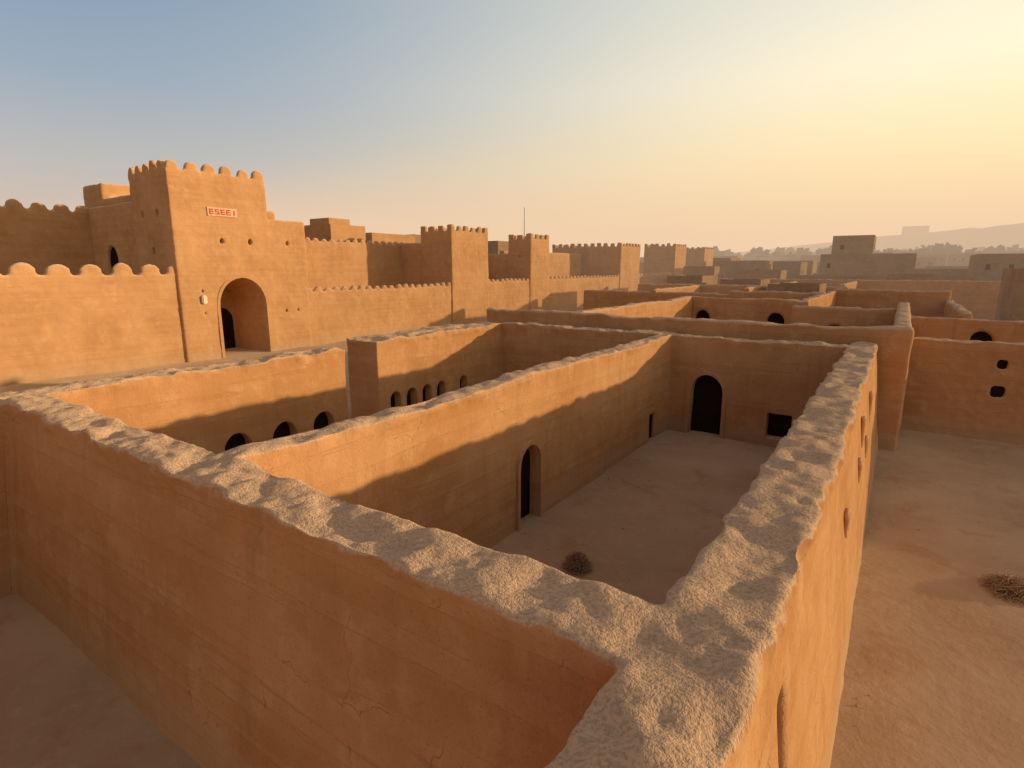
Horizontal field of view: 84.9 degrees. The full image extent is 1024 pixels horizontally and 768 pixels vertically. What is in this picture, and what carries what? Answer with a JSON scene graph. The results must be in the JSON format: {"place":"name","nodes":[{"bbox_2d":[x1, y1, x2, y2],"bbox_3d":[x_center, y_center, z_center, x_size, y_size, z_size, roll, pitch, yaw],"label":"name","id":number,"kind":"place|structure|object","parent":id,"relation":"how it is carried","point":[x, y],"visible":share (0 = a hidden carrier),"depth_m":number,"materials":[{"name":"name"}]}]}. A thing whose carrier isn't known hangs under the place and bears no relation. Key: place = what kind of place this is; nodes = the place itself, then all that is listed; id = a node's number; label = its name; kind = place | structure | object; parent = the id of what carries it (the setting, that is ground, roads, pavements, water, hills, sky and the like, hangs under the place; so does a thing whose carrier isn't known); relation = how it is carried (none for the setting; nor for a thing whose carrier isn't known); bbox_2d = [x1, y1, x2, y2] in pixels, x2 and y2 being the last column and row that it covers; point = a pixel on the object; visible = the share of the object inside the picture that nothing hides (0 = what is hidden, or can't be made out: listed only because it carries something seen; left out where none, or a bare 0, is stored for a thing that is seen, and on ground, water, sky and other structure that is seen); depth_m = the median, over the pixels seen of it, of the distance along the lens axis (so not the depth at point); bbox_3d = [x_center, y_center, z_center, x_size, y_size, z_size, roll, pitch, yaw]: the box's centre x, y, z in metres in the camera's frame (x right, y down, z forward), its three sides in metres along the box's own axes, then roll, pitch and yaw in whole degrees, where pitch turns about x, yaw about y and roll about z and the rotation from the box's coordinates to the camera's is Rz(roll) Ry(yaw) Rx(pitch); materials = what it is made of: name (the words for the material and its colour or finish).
{"place":"outdoors","nodes":[
{"label":"outdoors","id":0,"kind":"place"},
{"bbox_2d":[0,311,1023,767],"bbox_3d":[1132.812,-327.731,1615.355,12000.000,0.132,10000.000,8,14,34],"label":"ground","id":1,"kind":"structure","parent":0,"point":[934,665],"depth_m":11.56,"materials":[{"name":"beige sand"}]},
{"bbox_2d":[0,401,17,598],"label":"mud brick wall","id":2,"kind":"structure","parent":1,"relation":"on","point":[8,569],"depth_m":11.49,"materials":[{"name":"paint"}]},
{"bbox_2d":[0,199,95,274],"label":"fortress keep","id":3,"kind":"structure","parent":1,"relation":"on","point":[40,238],"depth_m":44.88,"materials":[{"name":"brick"}]},
{"bbox_2d":[0,262,185,386],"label":"fortress wall","id":4,"kind":"structure","parent":1,"relation":"on","point":[58,321],"depth_m":35.15,"materials":[{"name":"paint"}]},
{"bbox_2d":[0,346,347,453],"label":"mud brick wall","id":5,"kind":"structure","parent":1,"relation":"on","point":[213,408],"depth_m":15.64,"materials":[{"name":"paint"}]},
{"bbox_2d":[225,433,244,450],"bbox_3d":[-8.192,2.336,16.456,0.100,2.050,1.000,8,14,34],"label":"niche door","id":6,"kind":"structure","parent":5,"relation":"attached to","point":[235,440],"depth_m":16.37,"materials":[{"name":"brown wood"}]},
{"bbox_2d":[273,422,290,438],"bbox_3d":[-7.342,2.086,17.667,0.100,2.050,1.000,8,14,34],"label":"niche door","id":7,"kind":"structure","parent":5,"relation":"attached to","point":[282,429],"depth_m":17.62,"materials":[{"name":"brown wood"}]},
{"bbox_2d":[314,412,328,429],"bbox_3d":[-6.521,1.843,18.837,0.100,2.050,1.000,8,14,34],"label":"niche door","id":8,"kind":"structure","parent":5,"relation":"attached to","point":[321,421],"depth_m":18.79,"materials":[{"name":"brown wood"}]},
{"bbox_2d":[88,202,274,274],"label":"fortress keep","id":9,"kind":"structure","parent":1,"relation":"on","point":[113,235],"depth_m":45.11,"materials":[{"name":"brick"}]},
{"bbox_2d":[83,183,130,208],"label":"fortress keep","id":10,"kind":"structure","parent":9,"relation":"on","point":[101,194],"depth_m":55.35,"materials":[{"name":"brick"}]},
{"bbox_2d":[110,247,118,267],"bbox_3d":[-32.570,-9.972,46.179,2.400,3.100,0.130,8,14,34],"label":"arch door","id":11,"kind":"structure","parent":9,"relation":"in","point":[113,256],"depth_m":46.17,"materials":[{"name":"brown wood"}]},
{"bbox_2d":[128,159,311,361],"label":"fortress gate tower","id":12,"kind":"structure","parent":1,"relation":"on","point":[241,278],"depth_m":41.59,"materials":[{"name":"paint"}]},
{"bbox_2d":[206,207,236,217],"bbox_3d":[-21.236,-12.585,41.047,0.095,0.600,2.200,8,14,34],"label":"wall sign","id":13,"kind":"object","parent":12,"relation":"attached to","point":[221,212],"visible":1,"depth_m":41.00,"materials":[{"name":"white paint"}]},
{"bbox_2d":[221,308,235,347],"bbox_3d":[-24.228,-4.681,47.014,0.160,3.400,1.700,8,14,34],"label":"gate door","id":14,"kind":"structure","parent":12,"relation":"in","point":[227,320],"depth_m":47.27,"materials":[{"name":"brown wood"}]},
{"bbox_2d":[8,396,642,767],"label":"mud brick wall","id":15,"kind":"structure","parent":1,"relation":"on","point":[201,607],"depth_m":6.36,"materials":[{"name":"paint"}]},
{"bbox_2d":[304,224,365,242],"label":"mud brick house","id":16,"kind":"structure","parent":1,"relation":"on","point":[334,232],"depth_m":64.28,"materials":[{"name":"brick"}]},
{"bbox_2d":[310,218,349,224],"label":"mud brick house","id":17,"kind":"structure","parent":16,"relation":"on","point":[317,221],"depth_m":65.20,"materials":[{"name":"brick"}]},
{"bbox_2d":[305,237,402,290],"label":"fortress wall","id":18,"kind":"structure","parent":1,"relation":"on","point":[339,263],"depth_m":61.37,"materials":[{"name":"paint"}]},
{"bbox_2d":[308,282,451,345],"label":"fortress wall","id":19,"kind":"structure","parent":1,"relation":"on","point":[343,313],"depth_m":54.43,"materials":[{"name":"paint"}]},
{"bbox_2d":[366,232,414,243],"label":"mud brick house","id":20,"kind":"structure","parent":1,"relation":"on","point":[385,237],"depth_m":75.86,"materials":[{"name":"brick"}]},
{"bbox_2d":[411,234,420,242],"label":"mud brick house","id":21,"kind":"structure","parent":1,"relation":"on","point":[417,238],"depth_m":82.97,"materials":[{"name":"brick"}]},
{"bbox_2d":[2,322,843,447],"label":"mud brick wall","id":22,"kind":"structure","parent":1,"relation":"on","point":[762,379],"depth_m":21.74,"materials":[{"name":"paint"}]},
{"bbox_2d":[683,371,726,438],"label":"arch trim","id":23,"kind":"structure","parent":22,"relation":"attached to","point":[724,397],"depth_m":22.13,"materials":[{"name":"paint"}]},
{"bbox_2d":[690,375,721,434],"bbox_3d":[7.982,0.753,22.744,1.500,2.600,0.060,8,14,34],"label":"door","id":24,"kind":"structure","parent":22,"relation":"attached to","point":[707,406],"depth_m":22.76,"materials":[{"name":"brown wood"}]},
{"bbox_2d":[767,413,791,436],"bbox_3d":[10.188,1.543,21.273,1.050,1.150,0.040,8,14,34],"label":"window","id":25,"kind":"structure","parent":22,"relation":"attached to","point":[779,425],"depth_m":21.29,"materials":[{"name":"black wood"}]},
{"bbox_2d":[346,321,509,418],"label":"mud brick wall","id":26,"kind":"structure","parent":1,"relation":"on","point":[382,368],"depth_m":23.21,"materials":[{"name":"paint"}]},
{"bbox_2d":[391,393,394,406],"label":"niche door","id":27,"kind":"structure","parent":26,"relation":"attached to","point":[392,400],"depth_m":22.57,"materials":[{"name":"brown wood"}]},
{"bbox_2d":[407,390,410,405],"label":"niche door","id":28,"kind":"structure","parent":26,"relation":"attached to","point":[408,399],"depth_m":23.30,"materials":[{"name":"brown wood"}]},
{"bbox_2d":[399,224,488,323],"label":"fortress tower","id":29,"kind":"structure","parent":1,"relation":"on","point":[457,258],"depth_m":64.97,"materials":[{"name":"brick"}]},
{"bbox_2d":[227,334,670,548],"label":"mud brick wall","id":30,"kind":"structure","parent":1,"relation":"on","point":[447,461],"depth_m":13.11,"materials":[{"name":"paint"}]},
{"bbox_2d":[521,449,529,518],"bbox_3d":[0.191,2.558,14.894,0.060,2.250,1.200,8,14,34],"label":"door","id":31,"kind":"structure","parent":30,"relation":"attached to","point":[525,487],"depth_m":15.13,"materials":[{"name":"brown wood"}]},
{"bbox_2d":[516,440,542,530],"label":"arch trim","id":32,"kind":"structure","parent":30,"relation":"attached to","point":[540,483],"depth_m":14.45,"materials":[{"name":"paint"}]},
{"bbox_2d":[649,414,651,437],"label":"niche door","id":33,"kind":"structure","parent":30,"relation":"attached to","point":[650,423],"depth_m":22.26,"materials":[{"name":"brown wood"}]},
{"bbox_2d":[488,241,508,253],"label":"mud brick house","id":34,"kind":"structure","parent":1,"relation":"on","point":[495,247],"depth_m":91.86,"materials":[{"name":"brick"}]},
{"bbox_2d":[488,278,528,309],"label":"fortress wall","id":35,"kind":"structure","parent":1,"relation":"on","point":[510,293],"depth_m":72.85,"materials":[{"name":"paint"}]},
{"bbox_2d":[488,233,548,309],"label":"fortress tower","id":36,"kind":"structure","parent":1,"relation":"on","point":[527,257],"depth_m":77.48,"materials":[{"name":"paint"}]},
{"bbox_2d":[524,207,524,238],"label":"antenna pole","id":37,"kind":"object","parent":36,"relation":"on","point":[524,222],"visible":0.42,"depth_m":77.24,"materials":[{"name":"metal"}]},
{"bbox_2d":[499,251,581,277],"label":"fortress wall","id":38,"kind":"structure","parent":1,"relation":"on","point":[565,264],"depth_m":98.61,"materials":[{"name":"paint"}]},
{"bbox_2d":[561,551,592,575],"bbox_3d":[1.492,3.979,12.666,0.719,0.368,0.755,8,14,34],"label":"tumbleweed","id":39,"kind":"object","parent":1,"relation":"on","point":[577,562],"visible":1,"depth_m":12.57,"materials":[{"name":"brown plant"}]},
{"bbox_2d":[548,275,618,310],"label":"fortress wall","id":40,"kind":"structure","parent":1,"relation":"on","point":[566,293],"depth_m":87.01,"materials":[{"name":"paint"}]},
{"bbox_2d":[552,243,640,290],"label":"fortress tower","id":41,"kind":"structure","parent":1,"relation":"on","point":[621,260],"depth_m":102.43,"materials":[{"name":"paint"}]},
{"bbox_2d":[574,296,691,317],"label":"mud brick wall","id":42,"kind":"structure","parent":1,"relation":"on","point":[681,306],"depth_m":36.15,"materials":[{"name":"paint"}]},
{"bbox_2d":[639,263,643,273],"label":"mud brick house","id":43,"kind":"structure","parent":1,"relation":"on","point":[640,268],"depth_m":176.02,"materials":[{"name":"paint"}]},
{"bbox_2d":[583,290,728,309],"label":"mud brick wall","id":44,"kind":"structure","parent":1,"relation":"on","point":[599,298],"depth_m":61.26,"materials":[{"name":"paint"}]},
{"bbox_2d":[639,272,672,283],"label":"fortress wall","id":45,"kind":"structure","parent":1,"relation":"on","point":[654,278],"depth_m":114.04,"materials":[{"name":"brick"}]},
{"bbox_2d":[643,243,686,274],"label":"fortress tower","id":46,"kind":"structure","parent":1,"relation":"on","point":[663,258],"depth_m":124.98,"materials":[{"name":"paint"}]},
{"bbox_2d":[651,285,699,294],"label":"mud brick wall","id":47,"kind":"structure","parent":1,"relation":"on","point":[693,288],"depth_m":65.75,"materials":[{"name":"paint"}]},
{"bbox_2d":[667,275,717,284],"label":"mud brick house","id":48,"kind":"structure","parent":1,"relation":"on","point":[694,279],"depth_m":79.49,"materials":[{"name":"brick"}]},
{"bbox_2d":[685,247,713,265],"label":"fortress tower","id":49,"kind":"structure","parent":1,"relation":"on","point":[699,256],"depth_m":142.02,"materials":[{"name":"paint"}]},
{"bbox_2d":[487,307,913,450],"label":"mud brick wall","id":50,"kind":"structure","parent":1,"relation":"on","point":[894,343],"depth_m":21.85,"materials":[{"name":"paint"}]},
{"bbox_2d":[683,266,725,277],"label":"mud brick house","id":51,"kind":"structure","parent":1,"relation":"on","point":[719,271],"depth_m":109.11,"materials":[{"name":"paint"}]},
{"bbox_2d":[545,341,877,767],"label":"mud brick wall","id":52,"kind":"structure","parent":1,"relation":"on","point":[731,651],"depth_m":4.85,"materials":[{"name":"paint"}]},
{"bbox_2d":[844,508,850,538],"bbox_3d":[5.732,2.390,9.609,0.096,0.504,0.442,8,14,34],"label":"clay rim","id":53,"kind":"object","parent":52,"relation":"attached to","point":[847,513],"visible":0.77,"depth_m":9.44,"materials":[{"name":"paint"}]},
{"bbox_2d":[858,457,862,483],"bbox_3d":[7.607,1.899,12.281,0.097,0.582,0.475,8,14,34],"label":"clay rim","id":54,"kind":"object","parent":52,"relation":"attached to","point":[860,460],"visible":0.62,"depth_m":12.10,"materials":[{"name":"paint"}]},
{"bbox_2d":[861,416,866,447],"bbox_3d":[8.289,1.137,13.251,0.096,0.786,0.425,8,14,34],"label":"clay rim","id":55,"kind":"object","parent":52,"relation":"attached to","point":[863,421],"visible":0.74,"depth_m":13.08,"materials":[{"name":"paint"}]},
{"bbox_2d":[865,435,868,457],"bbox_3d":[9.091,1.614,14.396,0.097,0.590,0.493,8,14,34],"label":"clay rim","id":56,"kind":"object","parent":52,"relation":"attached to","point":[866,441],"visible":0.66,"depth_m":14.20,"materials":[{"name":"paint"}]},
{"bbox_2d":[869,391,873,422],"bbox_3d":[10.227,0.666,16.013,0.097,0.947,0.508,8,14,34],"label":"clay rim","id":57,"kind":"object","parent":52,"relation":"attached to","point":[871,393],"visible":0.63,"depth_m":15.80,"materials":[{"name":"paint"}]},
{"bbox_2d":[713,258,740,265],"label":"mud brick house","id":58,"kind":"structure","parent":1,"relation":"on","point":[716,261],"depth_m":133.15,"materials":[{"name":"paint"}]},
{"bbox_2d":[719,256,742,260],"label":"mud brick house","id":59,"kind":"structure","parent":1,"relation":"on","point":[741,257],"depth_m":249.09,"materials":[{"name":"paint"}]},
{"bbox_2d":[638,283,847,293],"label":"mud brick wall","id":60,"kind":"structure","parent":1,"relation":"on","point":[717,288],"depth_m":71.39,"materials":[{"name":"brick"}]},
{"bbox_2d":[720,279,769,284],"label":"mud brick house","id":61,"kind":"structure","parent":1,"relation":"on","point":[746,281],"depth_m":73.13,"materials":[{"name":"brick"}]},
{"bbox_2d":[721,260,772,278],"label":"mud brick house","id":62,"kind":"structure","parent":1,"relation":"on","point":[732,268],"depth_m":119.43,"materials":[{"name":"paint"}]},
{"bbox_2d":[691,296,809,323],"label":"mud brick wall","id":63,"kind":"structure","parent":1,"relation":"on","point":[758,309],"depth_m":40.40,"materials":[{"name":"paint"}]},
{"bbox_2d":[696,310,709,318],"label":"niche door","id":64,"kind":"structure","parent":63,"relation":"attached to","point":[703,314],"depth_m":42.49,"materials":[{"name":"brown wood"}]},
{"bbox_2d":[768,313,783,323],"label":"niche door","id":65,"kind":"structure","parent":63,"relation":"attached to","point":[776,318],"depth_m":39.66,"materials":[{"name":"brown wood"}]},
{"bbox_2d":[736,270,786,278],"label":"mud brick house","id":66,"kind":"structure","parent":1,"relation":"on","point":[762,274],"depth_m":95.55,"materials":[{"name":"brick"}]},
{"bbox_2d":[743,281,797,291],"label":"mud brick wall","id":67,"kind":"structure","parent":1,"relation":"on","point":[756,288],"depth_m":61.55,"materials":[{"name":"brick"}]},
{"bbox_2d":[760,257,787,260],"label":"mud brick house","id":68,"kind":"structure","parent":1,"relation":"on","point":[771,258],"depth_m":329.52,"materials":[{"name":"paint"}]},
{"bbox_2d":[729,290,825,299],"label":"mud brick wall","id":69,"kind":"structure","parent":1,"relation":"on","point":[769,294],"depth_m":50.13,"materials":[{"name":"paint"}]},
{"bbox_2d":[772,262,806,278],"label":"mud brick house","id":70,"kind":"structure","parent":1,"relation":"on","point":[793,269],"depth_m":124.98,"materials":[{"name":"paint"}]},
{"bbox_2d":[773,261,817,274],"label":"mud brick house","id":71,"kind":"structure","parent":1,"relation":"on","point":[811,267],"depth_m":135.53,"materials":[{"name":"paint"}]},
{"bbox_2d":[767,283,826,292],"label":"mud brick house","id":72,"kind":"structure","parent":1,"relation":"on","point":[805,287],"depth_m":59.06,"materials":[{"name":"brick"}]},
{"bbox_2d":[800,255,820,260],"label":"mud brick house","id":73,"kind":"structure","parent":1,"relation":"on","point":[810,257],"depth_m":236.52,"materials":[{"name":"paint"}]},
{"bbox_2d":[802,291,835,306],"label":"mud brick wall","id":74,"kind":"structure","parent":1,"relation":"on","point":[828,299],"depth_m":45.10,"materials":[{"name":"paint"}]},
{"bbox_2d":[663,278,1000,319],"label":"mud brick wall","id":75,"kind":"structure","parent":1,"relation":"on","point":[978,299],"depth_m":74.03,"materials":[{"name":"paint"}]},
{"bbox_2d":[791,305,895,326],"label":"mud brick wall","id":76,"kind":"structure","parent":1,"relation":"on","point":[839,316],"depth_m":32.71,"materials":[{"name":"paint"}]},
{"bbox_2d":[839,281,857,288],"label":"mud brick wall","id":77,"kind":"structure","parent":1,"relation":"on","point":[853,284],"depth_m":71.14,"materials":[{"name":"brick"}]},
{"bbox_2d":[819,253,916,274],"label":"mud brick house","id":78,"kind":"structure","parent":1,"relation":"on","point":[867,264],"depth_m":106.45,"materials":[{"name":"paint"}]},
{"bbox_2d":[831,235,875,253],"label":"mud brick house","id":79,"kind":"structure","parent":78,"relation":"on","point":[857,244],"depth_m":109.75,"materials":[{"name":"brick"}]},
{"bbox_2d":[713,242,1023,260],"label":"distant trees","id":80,"kind":"object","parent":1,"relation":"on","point":[792,254],"visible":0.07,"depth_m":342.28,"materials":[{"name":"green plant"}]},
{"bbox_2d":[794,275,974,280],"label":"mud brick house","id":81,"kind":"structure","parent":1,"relation":"on","point":[884,277],"depth_m":94.45,"materials":[{"name":"brick"}]},
{"bbox_2d":[833,288,951,316],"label":"mud brick wall","id":82,"kind":"structure","parent":1,"relation":"on","point":[927,303],"depth_m":50.80,"materials":[{"name":"paint"}]},
{"bbox_2d":[893,302,912,327],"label":"mud brick wall","id":83,"kind":"structure","parent":1,"relation":"on","point":[902,316],"depth_m":26.37,"materials":[{"name":"paint"}]},
{"bbox_2d":[887,274,938,280],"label":"mud brick house","id":84,"kind":"structure","parent":1,"relation":"on","point":[917,277],"depth_m":80.35,"materials":[{"name":"brick"}]},
{"bbox_2d":[915,257,936,266],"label":"mud brick house","id":85,"kind":"structure","parent":1,"relation":"on","point":[925,261],"depth_m":190.89,"materials":[{"name":"paint"}]},
{"bbox_2d":[916,254,946,265],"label":"mud brick house","id":86,"kind":"structure","parent":1,"relation":"on","point":[940,259],"depth_m":226.12,"materials":[{"name":"paint"}]},
{"bbox_2d":[925,266,941,268],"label":"mud brick house","id":87,"kind":"structure","parent":1,"relation":"on","point":[933,267],"depth_m":141.61,"materials":[{"name":"paint"}]},
{"bbox_2d":[914,269,967,275],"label":"mud brick house","id":88,"kind":"structure","parent":1,"relation":"on","point":[952,272],"depth_m":111.14,"materials":[{"name":"brick"}]},
{"bbox_2d":[941,266,968,268],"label":"mud brick house","id":89,"kind":"structure","parent":1,"relation":"on","point":[954,267],"depth_m":133.84,"materials":[{"name":"paint"}]},
{"bbox_2d":[943,300,971,318],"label":"mud brick wall","id":90,"kind":"structure","parent":1,"relation":"on","point":[952,309],"depth_m":40.14,"materials":[{"name":"paint"}]},
{"bbox_2d":[900,337,1023,444],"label":"mud brick wall","id":91,"kind":"structure","parent":1,"relation":"on","point":[950,383],"depth_m":22.33,"materials":[{"name":"paint"}]},
{"bbox_2d":[990,360,1007,396],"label":"windows","id":92,"kind":"structure","parent":91,"relation":"attached to","point":[997,391],"depth_m":21.85,"materials":[{"name":"brown wood"}]},
{"bbox_2d":[911,315,1023,342],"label":"mud brick wall","id":93,"kind":"structure","parent":1,"relation":"on","point":[966,329],"depth_m":34.37,"materials":[{"name":"paint"}]},
{"bbox_2d":[970,332,991,340],"bbox_3d":[28.709,-1.888,34.515,1.400,3.000,0.060,8,14,34],"label":"niche door","id":94,"kind":"structure","parent":93,"relation":"attached to","point":[982,336],"depth_m":34.26,"materials":[{"name":"brown wood"}]},
{"bbox_2d":[947,253,996,265],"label":"mud brick house","id":95,"kind":"structure","parent":1,"relation":"on","point":[958,259],"depth_m":212.43,"materials":[{"name":"paint"}]},
{"bbox_2d":[967,253,1023,280],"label":"mud brick house","id":96,"kind":"structure","parent":1,"relation":"on","point":[985,267],"depth_m":94.18,"materials":[{"name":"paint"}]},
{"bbox_2d":[985,264,1013,269],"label":"windows","id":97,"kind":"structure","parent":96,"relation":"in","point":[987,265],"depth_m":94.33,"materials":[{"name":"brown wood"}]},
{"bbox_2d":[977,572,1023,607],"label":"dry bush","id":98,"kind":"object","parent":1,"relation":"on","point":[1010,587],"visible":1,"depth_m":11.60,"materials":[{"name":"brown plant"}]},
{"bbox_2d":[994,268,1023,320],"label":"mud brick house","id":99,"kind":"structure","parent":1,"relation":"on","point":[1010,304],"depth_m":57.53,"materials":[{"name":"paint"}]},
{"bbox_2d":[0,0,1023,254],"label":"sky","id":100,"kind":"structure","parent":0,"point":[735,125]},
{"bbox_2d":[735,223,1023,254],"bbox_3d":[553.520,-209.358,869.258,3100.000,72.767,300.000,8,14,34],"label":"hills","id":101,"kind":"structure","parent":0,"point":[1009,235],"depth_m":778.42,"materials":[{"name":"beige"}]},
{"bbox_2d":[901,226,929,237],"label":"mud brick house","id":102,"kind":"structure","parent":101,"relation":"on","point":[915,231],"depth_m":809.41,"materials":[{"name":"brick"}]}
]}

